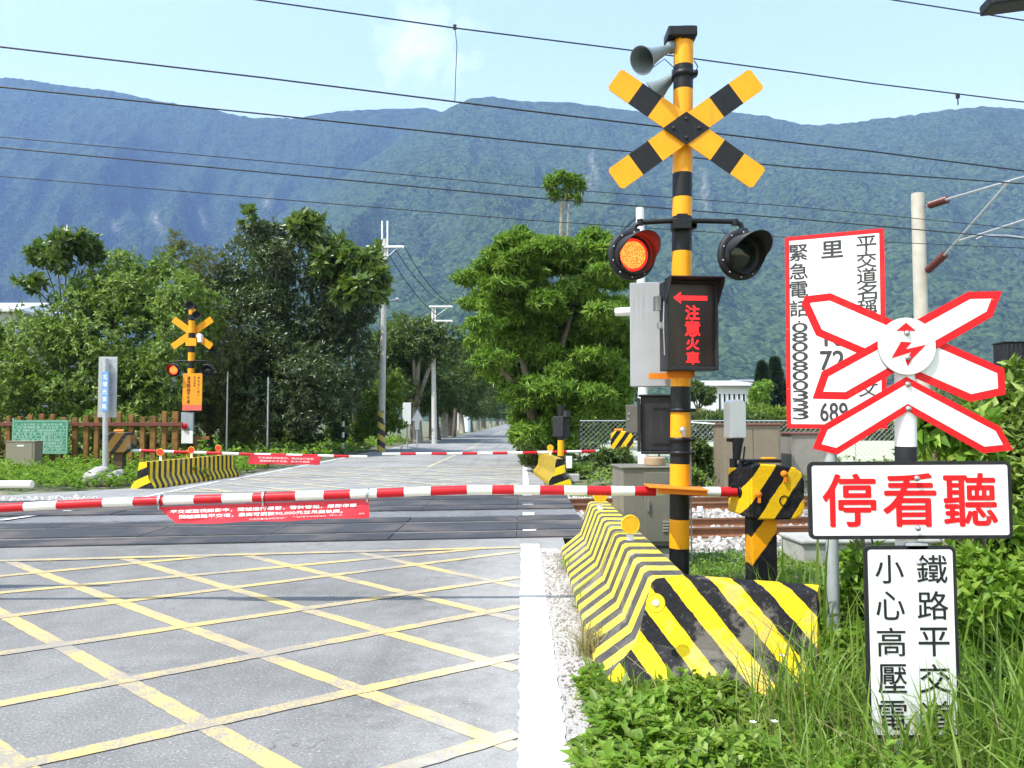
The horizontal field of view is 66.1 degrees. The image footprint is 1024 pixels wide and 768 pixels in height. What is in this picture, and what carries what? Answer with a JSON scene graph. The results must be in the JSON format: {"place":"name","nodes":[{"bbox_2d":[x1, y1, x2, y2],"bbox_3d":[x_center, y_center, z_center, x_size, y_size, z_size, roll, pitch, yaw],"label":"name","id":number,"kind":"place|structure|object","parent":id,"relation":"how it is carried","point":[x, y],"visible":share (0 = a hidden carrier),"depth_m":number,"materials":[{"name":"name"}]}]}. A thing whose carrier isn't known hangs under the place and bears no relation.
{"place":"outdoors","nodes":[
{"label":"outdoors","id":0,"kind":"place"},
{"bbox_2d":[0,77,441,313],"bbox_3d":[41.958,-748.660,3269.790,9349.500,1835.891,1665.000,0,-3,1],"label":"mountain","id":1,"kind":"structure","parent":0,"point":[127,218],"depth_m":3646.56,"materials":[{"name":"green plant"}]},
{"bbox_2d":[0,424,543,500],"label":"road","id":2,"kind":"structure","parent":0,"point":[501,464],"depth_m":23.54,"materials":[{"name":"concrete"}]},
{"bbox_2d":[0,494,98,501],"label":"trackside gravel","id":3,"kind":"structure","parent":2,"relation":"on","point":[42,497],"depth_m":16.01,"materials":[{"name":"grey gravel"}]},
{"bbox_2d":[0,431,570,767],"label":"white road line","id":4,"kind":"object","parent":2,"relation":"on","point":[541,740],"visible":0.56,"depth_m":4.91,"materials":[{"name":"paint"}]},
{"bbox_2d":[162,431,521,492],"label":"road marking","id":5,"kind":"object","parent":2,"relation":"on","point":[365,478],"visible":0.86,"depth_m":21.42,"materials":[{"name":"yellow paint"}]},
{"bbox_2d":[366,221,403,451],"bbox_3d":[-6.441,-2.457,39.786,1.861,11.744,0.666,-1,-3,18],"label":"utility pole","id":6,"kind":"object","parent":2,"relation":"on","point":[381,418],"visible":0.73,"depth_m":39.72,"materials":[{"name":"concrete"}]},
{"bbox_2d":[429,306,452,443],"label":"utility pole","id":7,"kind":"object","parent":2,"relation":"on","point":[433,400],"visible":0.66,"depth_m":53.02,"materials":[{"name":"concrete"}]},
{"bbox_2d":[0,537,566,767],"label":"road","id":8,"kind":"structure","parent":0,"point":[355,731],"depth_m":5.38,"materials":[{"name":"grey asphalt"}]},
{"bbox_2d":[0,546,519,767],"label":"yellow road marking","id":9,"kind":"object","parent":8,"relation":"on","point":[213,728],"visible":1,"depth_m":5.28,"materials":[{"name":"paint"}]},
{"bbox_2d":[0,495,577,547],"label":"crossing pavement","id":10,"kind":"structure","parent":0,"point":[152,518],"depth_m":13.29,"materials":[{"name":"concrete"}]},
{"bbox_2d":[0,495,573,516],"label":"crossing deck","id":11,"kind":"structure","parent":10,"relation":"on","point":[436,503],"depth_m":14.63,"materials":[{"name":"rubber"}]},
{"bbox_2d":[0,495,575,546],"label":"railway track","id":12,"kind":"structure","parent":10,"relation":"on","point":[277,541],"depth_m":10.64,"materials":[{"name":"grey metal"}]},
{"bbox_2d":[0,515,582,547],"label":"crossing deck","id":13,"kind":"structure","parent":10,"relation":"on","point":[156,532],"depth_m":11.28,"materials":[{"name":"concrete"}]},
{"bbox_2d":[0,421,1017,740],"bbox_3d":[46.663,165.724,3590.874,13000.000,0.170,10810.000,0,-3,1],"label":"ground","id":14,"kind":"structure","parent":0,"point":[38,487],"depth_m":21.21,"materials":[{"name":"green plant"}]},
{"bbox_2d":[0,480,33,487],"bbox_3d":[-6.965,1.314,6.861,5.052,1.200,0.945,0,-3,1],"label":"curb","id":15,"kind":"object","parent":14,"relation":"on","point":[16,484],"visible":1,"depth_m":7.25,"materials":[{"name":"white concrete"}]},
{"bbox_2d":[5,441,42,473],"bbox_3d":[-14.497,2.230,23.401,0.842,1.080,0.540,0,-3,-6],"label":"signal cabinet","id":16,"kind":"object","parent":14,"relation":"on","point":[18,451],"visible":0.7,"depth_m":23.16,"materials":[{"name":"beige metal"}]},
{"bbox_2d":[0,303,88,419],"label":"house","id":17,"kind":"structure","parent":14,"relation":"on","point":[27,311],"depth_m":49.83,"materials":[{"name":"white paint"}]},
{"bbox_2d":[9,222,106,369],"bbox_3d":[-21.667,-1.761,36.404,3.658,10.241,9.093,2,-3,-41],"label":"broadleaf tree","id":18,"kind":"object","parent":14,"relation":"on","point":[55,251],"visible":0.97,"depth_m":34.26,"materials":[{"name":"green plant"}]},
{"bbox_2d":[0,411,182,464],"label":"timber fence","id":19,"kind":"object","parent":14,"relation":"on","point":[131,423],"visible":0.58,"depth_m":25.58,"materials":[{"name":"brown wood"}]},
{"bbox_2d":[12,420,68,453],"bbox_3d":[-15.329,1.720,25.562,1.962,1.103,0.035,0,-3,6],"label":"green board","id":20,"kind":"object","parent":19,"relation":"attached to","point":[53,435],"visible":0.83,"depth_m":25.53,"materials":[{"name":"green metal"}]},
{"bbox_2d":[48,405,139,457],"bbox_3d":[-16.185,1.887,29.968,3.579,2.159,2.326,0,-3,1],"label":"shrub","id":21,"kind":"object","parent":14,"relation":"on","point":[90,412],"visible":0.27,"depth_m":29.79,"materials":[{"name":"green plant"}]},
{"bbox_2d":[82,466,111,486],"bbox_3d":[-10.192,2.274,19.463,0.782,0.494,0.797,2,-3,-34],"label":"boulder","id":22,"kind":"object","parent":14,"relation":"on","point":[99,469],"visible":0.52,"depth_m":19.17,"materials":[{"name":"grey stone"}]},
{"bbox_2d":[98,357,117,466],"bbox_3d":[-10.183,0.905,19.694,0.450,3.191,0.241,0,-3,1],"label":"sign post","id":23,"kind":"object","parent":22,"relation":"on","point":[107,390],"visible":1,"depth_m":19.77,"materials":[{"name":"metal"}]},
{"bbox_2d":[0,245,236,441],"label":"broadleaf tree","id":24,"kind":"object","parent":14,"relation":"on","point":[130,286],"visible":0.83,"depth_m":32.71,"materials":[{"name":"green plant"}]},
{"bbox_2d":[0,451,276,489],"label":"ground cover","id":25,"kind":"object","parent":14,"relation":"on","point":[69,472],"visible":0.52,"depth_m":20.23,"materials":[{"name":"green plant"}]},
{"bbox_2d":[126,412,194,457],"bbox_3d":[-13.688,1.998,30.370,2.677,1.936,2.658,0,-3,1],"label":"shrub","id":26,"kind":"object","parent":14,"relation":"on","point":[159,435],"visible":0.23,"depth_m":29.86,"materials":[{"name":"green plant"}]},
{"bbox_2d":[131,445,239,488],"bbox_3d":[-8.330,2.129,20.426,0.600,1.010,4.244,0,-3,7],"label":"concrete barrier","id":27,"kind":"object","parent":14,"relation":"on","point":[160,473],"visible":0.98,"depth_m":19.74,"materials":[{"name":"paint"}]},
{"bbox_2d":[166,301,214,457],"bbox_3d":[-10.653,0.031,26.021,1.577,5.513,0.588,0,-3,1],"label":"crossing signal","id":28,"kind":"object","parent":14,"relation":"on","point":[192,385],"visible":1,"depth_m":26.02,"materials":[{"name":"yellow paint"}]},
{"bbox_2d":[0,431,409,464],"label":"ground cover","id":29,"kind":"object","parent":14,"relation":"on","point":[300,449],"visible":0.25,"depth_m":36.36,"materials":[{"name":"green plant"}]},
{"bbox_2d":[153,227,283,451],"bbox_3d":[-13.758,-1.870,35.857,6.924,10.409,6.046,-2,-3,31],"label":"broadleaf tree","id":30,"kind":"object","parent":14,"relation":"on","point":[214,409],"visible":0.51,"depth_m":35.44,"materials":[{"name":"green plant"}]},
{"bbox_2d":[108,430,366,470],"bbox_3d":[-7.466,1.916,21.558,6.889,1.340,0.420,0,-3,-5],"label":"gate machine","id":31,"kind":"object","parent":14,"relation":"on","point":[121,443],"visible":0.88,"depth_m":21.27,"materials":[{"name":"orange paint"}]},
{"bbox_2d":[248,454,320,464],"bbox_3d":[-6.249,2.078,21.610,1.967,0.298,0.059,0,-3,-5],"label":"warning banner","id":32,"kind":"object","parent":31,"relation":"hanging from","point":[282,459],"visible":1,"depth_m":21.60,"materials":[{"name":"red fabric"}]},
{"bbox_2d":[259,425,325,447],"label":"shrub","id":33,"kind":"object","parent":14,"relation":"on","point":[284,436],"visible":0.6,"depth_m":41.22,"materials":[{"name":"green plant"}]},
{"bbox_2d":[211,215,387,446],"bbox_3d":[-9.938,-2.045,40.415,8.504,11.191,15.563,0,-3,1],"label":"broadleaf tree","id":34,"kind":"object","parent":14,"relation":"on","point":[297,357],"visible":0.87,"depth_m":35.22,"materials":[{"name":"green plant"}]},
{"bbox_2d":[235,203,396,422],"bbox_3d":[-8.433,-1.992,43.619,7.213,11.360,21.060,0,-3,1],"label":"breadfruit tree","id":35,"kind":"object","parent":14,"relation":"on","point":[365,275],"visible":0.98,"depth_m":34.34,"materials":[{"name":"green plant"}]},
{"bbox_2d":[322,412,364,446],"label":"shrub","id":36,"kind":"object","parent":14,"relation":"on","point":[334,432],"visible":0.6,"depth_m":43.91,"materials":[{"name":"green plant"}]},
{"bbox_2d":[351,367,409,439],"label":"shrub","id":37,"kind":"object","parent":14,"relation":"on","point":[365,425],"visible":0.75,"depth_m":41.13,"materials":[{"name":"green plant"}]},
{"bbox_2d":[0,400,804,581],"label":"gate machine","id":38,"kind":"object","parent":14,"relation":"on","point":[762,495],"visible":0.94,"depth_m":6.75,"materials":[{"name":"black paint"}]},
{"bbox_2d":[157,488,369,523],"bbox_3d":[-2.140,1.045,6.781,1.832,0.304,0.106,0,-3,0],"label":"warning banner","id":39,"kind":"object","parent":38,"relation":"hanging from","point":[280,511],"visible":1,"depth_m":6.76,"materials":[{"name":"red fabric"}]},
{"bbox_2d":[386,311,447,441],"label":"broadleaf tree","id":40,"kind":"object","parent":14,"relation":"on","point":[389,324],"visible":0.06,"depth_m":57.78,"materials":[{"name":"green plant"}]},
{"bbox_2d":[364,313,482,442],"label":"street tree","id":41,"kind":"object","parent":14,"relation":"on","point":[404,349],"visible":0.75,"depth_m":53.80,"materials":[{"name":"green plant"}]},
{"bbox_2d":[401,340,486,437],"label":"street tree","id":42,"kind":"object","parent":14,"relation":"on","point":[444,425],"visible":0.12,"depth_m":71.81,"materials":[{"name":"green plant"}]},
{"bbox_2d":[423,357,472,440],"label":"street tree","id":43,"kind":"object","parent":14,"relation":"on","point":[450,405],"visible":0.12,"depth_m":62.63,"materials":[{"name":"green plant"}]},
{"bbox_2d":[457,392,498,433],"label":"street tree","id":44,"kind":"object","parent":14,"relation":"on","point":[478,407],"visible":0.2,"depth_m":94.31,"materials":[{"name":"green plant"}]},
{"bbox_2d":[382,429,633,454],"bbox_3d":[-0.025,1.979,22.938,7.413,1.340,0.585,0,-3,-8],"label":"gate machine","id":45,"kind":"object","parent":14,"relation":"on","point":[620,438],"visible":0.86,"depth_m":22.99,"materials":[{"name":"orange paint"}]},
{"bbox_2d":[515,441,538,466],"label":"shrub","id":46,"kind":"object","parent":14,"relation":"on","point":[526,460],"visible":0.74,"depth_m":24.24,"materials":[{"name":"green plant"}]},
{"bbox_2d":[446,222,637,467],"bbox_3d":[1.437,-1.510,29.273,7.813,9.088,7.336,0,-3,1],"label":"layered tree","id":47,"kind":"object","parent":14,"relation":"on","point":[528,356],"visible":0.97,"depth_m":27.22,"materials":[{"name":"green plant"}]},
{"bbox_2d":[533,445,571,484],"bbox_3d":[1.071,2.199,21.960,0.600,1.010,4.313,0,-3,-4],"label":"concrete barrier","id":48,"kind":"object","parent":14,"relation":"on","point":[549,469],"visible":0.93,"depth_m":20.38,"materials":[{"name":"paint"}]},
{"bbox_2d":[553,405,571,467],"bbox_3d":[1.372,1.584,21.530,0.520,2.000,0.434,0,-3,1],"label":"signal","id":49,"kind":"object","parent":14,"relation":"on","point":[561,428],"visible":0.9,"depth_m":21.38,"materials":[{"name":"yellow paint"}]},
{"bbox_2d":[541,168,590,279],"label":"tall thin tree","id":50,"kind":"object","parent":14,"relation":"on","point":[571,181],"visible":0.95,"depth_m":44.32,"materials":[{"name":"green plant"}]},
{"bbox_2d":[564,462,595,474],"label":"shrub","id":51,"kind":"object","parent":14,"relation":"on","point":[576,468],"visible":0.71,"depth_m":21.63,"materials":[{"name":"green plant"}]},
{"bbox_2d":[592,445,637,471],"bbox_3d":[2.971,2.154,22.847,1.415,0.843,1.427,0,-3,1],"label":"shrub","id":52,"kind":"object","parent":14,"relation":"on","point":[604,456],"visible":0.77,"depth_m":22.54,"materials":[{"name":"green plant"}]},
{"bbox_2d":[605,207,648,463],"bbox_3d":[1.472,-0.098,10.957,0.425,4.456,3.082,0,-3,1],"label":"camera post","id":53,"kind":"object","parent":14,"relation":"on","point":[631,418],"visible":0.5,"depth_m":9.49,"materials":[{"name":"white metal"}]},
{"bbox_2d":[610,457,669,558],"bbox_3d":[1.526,1.402,8.787,0.740,1.170,0.605,0,-3,-5],"label":"control cabinet","id":54,"kind":"object","parent":14,"relation":"on","point":[651,513],"visible":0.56,"depth_m":8.52,"materials":[{"name":"grey metal"}]},
{"bbox_2d":[568,494,807,559],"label":"ballast bed","id":55,"kind":"object","parent":14,"relation":"on","point":[734,543],"depth_m":11.16,"materials":[{"name":"grey gravel"}]},
{"bbox_2d":[0,525,807,539],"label":"rail","id":56,"kind":"object","parent":55,"relation":"on","point":[707,532],"visible":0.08,"depth_m":11.72,"materials":[{"name":"metal"}]},
{"bbox_2d":[0,516,807,529],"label":"rail","id":57,"kind":"object","parent":55,"relation":"on","point":[729,521],"depth_m":12.83,"materials":[{"name":"metal"}]},
{"bbox_2d":[18,501,807,511],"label":"rail","id":58,"kind":"object","parent":55,"relation":"on","point":[705,505],"visible":0.08,"depth_m":15.25,"materials":[{"name":"metal"}]},
{"bbox_2d":[249,495,807,503],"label":"rail","id":59,"kind":"object","parent":55,"relation":"on","point":[610,500],"visible":0.17,"depth_m":16.30,"materials":[{"name":"metal"}]},
{"bbox_2d":[608,25,772,574],"bbox_3d":[1.484,-0.603,6.833,1.348,5.030,1.003,0,-3,1],"label":"crossing signal","id":60,"kind":"object","parent":14,"relation":"on","point":[674,342],"visible":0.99,"depth_m":6.73,"materials":[{"name":"yellow paint"}]},
{"bbox_2d":[561,495,822,703],"bbox_3d":[1.268,1.515,6.852,1.417,0.898,5.341,0,-3,1],"label":"concrete barrier","id":61,"kind":"object","parent":14,"relation":"on","point":[641,592],"visible":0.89,"depth_m":4.75,"materials":[{"name":"paint"}]},
{"bbox_2d":[691,436,714,478],"bbox_3d":[4.705,1.830,19.936,1.394,1.218,1.460,0,-3,1],"label":"shrub","id":62,"kind":"object","parent":14,"relation":"on","point":[703,456],"visible":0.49,"depth_m":19.49,"materials":[{"name":"green plant"}]},
{"bbox_2d":[691,378,717,407],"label":"broadleaf tree","id":63,"kind":"object","parent":14,"relation":"on","point":[702,393],"visible":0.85,"depth_m":64.52,"materials":[{"name":"green plant"}]},
{"bbox_2d":[697,382,751,433],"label":"house","id":64,"kind":"structure","parent":14,"relation":"on","point":[726,391],"depth_m":75.77,"materials":[{"name":"white paint"}]},
{"bbox_2d":[579,418,893,460],"bbox_3d":[8.737,1.956,25.846,13.060,1.650,0.078,0,-3,1],"label":"chain link fence","id":65,"kind":"object","parent":14,"relation":"on","point":[580,429],"visible":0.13,"depth_m":25.88,"materials":[{"name":"metal"}]},
{"bbox_2d":[579,453,894,486],"bbox_3d":[12.079,2.342,21.967,20.599,0.728,7.473,0,-3,1],"label":"ground cover","id":66,"kind":"object","parent":14,"relation":"on","point":[604,470],"visible":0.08,"depth_m":19.86,"materials":[{"name":"green plant"}]},
{"bbox_2d":[713,423,782,486],"bbox_3d":[5.652,1.829,18.949,1.419,1.774,1.010,0,-3,-3],"label":"equipment cabinet","id":67,"kind":"object","parent":14,"relation":"on","point":[762,440],"visible":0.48,"depth_m":18.52,"materials":[{"name":"metal"}]},
{"bbox_2d":[609,421,893,440],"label":"fence","id":68,"kind":"object","parent":14,"relation":"on","point":[699,433],"visible":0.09,"depth_m":61.12,"materials":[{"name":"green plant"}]},
{"bbox_2d":[689,546,824,583],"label":"grass","id":69,"kind":"structure","parent":14,"relation":"on","point":[726,559],"depth_m":8.65,"materials":[{"name":"green plant"}]},
{"bbox_2d":[747,379,774,405],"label":"broadleaf tree","id":70,"kind":"object","parent":14,"relation":"on","point":[758,391],"visible":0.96,"depth_m":58.96,"materials":[{"name":"green plant"}]},
{"bbox_2d":[745,401,786,425],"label":"bush","id":71,"kind":"object","parent":14,"relation":"on","point":[779,412],"visible":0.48,"depth_m":50.65,"materials":[{"name":"green plant"}]},
{"bbox_2d":[751,359,782,429],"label":"conifer","id":72,"kind":"object","parent":14,"relation":"on","point":[762,370],"visible":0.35,"depth_m":69.43,"materials":[{"name":"green plant"}]},
{"bbox_2d":[560,657,997,767],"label":"ground cover","id":73,"kind":"object","parent":14,"relation":"on","point":[652,703],"visible":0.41,"depth_m":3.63,"materials":[{"name":"green plant"}]},
{"bbox_2d":[768,355,800,430],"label":"conifer","id":74,"kind":"object","parent":14,"relation":"on","point":[776,372],"visible":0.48,"depth_m":71.19,"materials":[{"name":"green plant"}]},
{"bbox_2d":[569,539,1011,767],"bbox_3d":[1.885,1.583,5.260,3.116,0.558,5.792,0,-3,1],"label":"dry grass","id":75,"kind":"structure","parent":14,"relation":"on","point":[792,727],"depth_m":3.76,"materials":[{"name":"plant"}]},
{"bbox_2d":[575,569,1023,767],"bbox_3d":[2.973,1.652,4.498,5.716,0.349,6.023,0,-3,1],"label":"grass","id":76,"kind":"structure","parent":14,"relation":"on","point":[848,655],"depth_m":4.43,"materials":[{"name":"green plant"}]},
{"bbox_2d":[781,432,823,491],"bbox_3d":[7.254,1.969,19.513,1.094,1.547,1.010,0,-3,-3],"label":"equipment cabinet","id":77,"kind":"object","parent":14,"relation":"on","point":[799,453],"visible":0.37,"depth_m":19.06,"materials":[{"name":"grey metal"}]},
{"bbox_2d":[640,532,1023,767],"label":"tall grass","id":78,"kind":"structure","parent":14,"relation":"on","point":[1004,753],"depth_m":3.56,"materials":[{"name":"green plant"}]},
{"bbox_2d":[785,228,886,648],"bbox_3d":[2.233,0.408,5.399,0.636,2.878,0.208,-1,-3,26],"label":"notice board","id":79,"kind":"object","parent":14,"relation":"on","point":[849,266],"visible":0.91,"depth_m":5.38,"materials":[{"name":"metal"}]},
{"bbox_2d":[820,539,886,619],"bbox_3d":[2.593,1.480,5.737,0.834,1.007,0.804,0,-3,1],"label":"shrub","id":80,"kind":"object","parent":14,"relation":"on","point":[850,569],"visible":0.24,"depth_m":5.61,"materials":[{"name":"green plant"}]},
{"bbox_2d":[779,532,956,566],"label":"concrete block","id":81,"kind":"structure","parent":14,"relation":"on","point":[805,542],"depth_m":8.77,"materials":[{"name":"grey concrete"}]},
{"bbox_2d":[802,291,1012,760],"bbox_3d":[1.795,0.670,3.564,0.935,2.188,0.146,0,-3,1],"label":"warning sign","id":82,"kind":"object","parent":14,"relation":"on","point":[906,500],"visible":0.91,"depth_m":3.53,"materials":[{"name":"white metal"}]},
{"bbox_2d":[809,579,1022,715],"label":"ground cover","id":83,"kind":"object","parent":14,"relation":"on","point":[846,633],"visible":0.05,"depth_m":5.01,"materials":[{"name":"green plant"}]},
{"bbox_2d":[880,400,1013,545],"bbox_3d":[2.831,1.008,5.137,1.178,1.894,0.871,3,-4,-44],"label":"shrub","id":84,"kind":"object","parent":14,"relation":"on","point":[934,443],"visible":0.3,"depth_m":4.85,"materials":[{"name":"green plant"}]},
{"bbox_2d":[911,176,1023,388],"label":"catenary mast","id":85,"kind":"object","parent":14,"relation":"on","point":[921,268],"visible":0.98,"depth_m":20.85,"materials":[{"name":"beige concrete"}]},
{"bbox_2d":[0,176,1017,247],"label":"overhead wire","id":86,"kind":"object","parent":85,"relation":"attached to","point":[430,211],"visible":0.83,"depth_m":16.30,"materials":[{"name":"black metal"}]},
{"bbox_2d":[0,86,1023,183],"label":"overhead wire","id":87,"kind":"object","parent":85,"relation":"attached to","point":[465,135],"visible":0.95,"depth_m":13.10,"materials":[{"name":"black metal"}]},
{"bbox_2d":[0,147,1023,239],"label":"overhead wire","id":88,"kind":"object","parent":85,"relation":"attached to","point":[487,193],"visible":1,"depth_m":15.45,"materials":[{"name":"black metal"}]},
{"bbox_2d":[0,136,1023,229],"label":"overhead wire","id":89,"kind":"object","parent":85,"relation":"attached to","point":[487,182],"visible":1,"depth_m":15.46,"materials":[{"name":"black metal"}]},
{"bbox_2d":[256,0,1023,102],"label":"overhead wire","id":90,"kind":"object","parent":85,"relation":"attached to","point":[626,49],"visible":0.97,"depth_m":12.48,"materials":[{"name":"black metal"}]},
{"bbox_2d":[453,24,456,92],"bbox_3d":[-0.870,-4.905,12.043,0.063,1.204,0.040,0,-3,1],"label":"dropper wire","id":91,"kind":"object","parent":90,"relation":"hanging from","point":[454,27],"visible":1,"depth_m":12.05,"materials":[{"name":"grey metal"}]},
{"bbox_2d":[0,46,1023,171],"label":"overhead wire","id":92,"kind":"object","parent":91,"relation":"hanging from","point":[479,104],"visible":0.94,"depth_m":12.00,"materials":[{"name":"black metal"}]},
{"bbox_2d":[931,353,1023,547],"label":"shrub","id":93,"kind":"object","parent":14,"relation":"on","point":[1011,401],"visible":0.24,"depth_m":6.06,"materials":[{"name":"green plant"}]},
{"bbox_2d":[934,507,1023,685],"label":"shrub","id":94,"kind":"object","parent":14,"relation":"on","point":[986,566],"visible":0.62,"depth_m":4.49,"materials":[{"name":"green plant"}]},
{"bbox_2d":[979,0,1023,15],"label":"floodlight","id":95,"kind":"object","parent":14,"relation":"on","point":[990,7],"visible":1,"depth_m":8.88,"materials":[{"name":"grey plastic"}]},
{"bbox_2d":[991,341,1023,369],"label":"ribbed box","id":96,"kind":"object","parent":14,"relation":"on","point":[1005,350],"visible":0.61,"depth_m":8.56,"materials":[{"name":"grey plastic"}]},
{"bbox_2d":[0,0,1023,124],"label":"sky","id":97,"kind":"structure","parent":0,"point":[889,42],"materials":[{"name":"blue"}]},
{"bbox_2d":[82,96,1023,420],"bbox_3d":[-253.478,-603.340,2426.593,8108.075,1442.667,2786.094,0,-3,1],"label":"mountain","id":98,"kind":"structure","parent":0,"point":[444,246],"depth_m":2415.78,"materials":[{"name":"green plant"}]},
{"bbox_2d":[540,548,618,765],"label":"verge","id":99,"kind":"structure","parent":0,"point":[568,723],"depth_m":5.81,"materials":[{"name":"grey gravel"}]},
{"bbox_2d":[543,615,620,658],"bbox_3d":[0.493,1.707,5.413,0.840,0.284,0.634,-1,-3,27],"label":"grass tuft","id":100,"kind":"object","parent":99,"relation":"on","point":[585,646],"visible":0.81,"depth_m":5.33,"materials":[{"name":"plant"}]},
{"bbox_2d":[575,441,894,463],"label":"field","id":101,"kind":"structure","parent":0,"point":[873,447],"depth_m":39.46,"materials":[{"name":"green plant"}]},
{"bbox_2d":[691,408,773,431],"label":"bush","id":102,"kind":"object","parent":101,"relation":"on","point":[716,414],"visible":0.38,"depth_m":44.59,"materials":[{"name":"green plant"}]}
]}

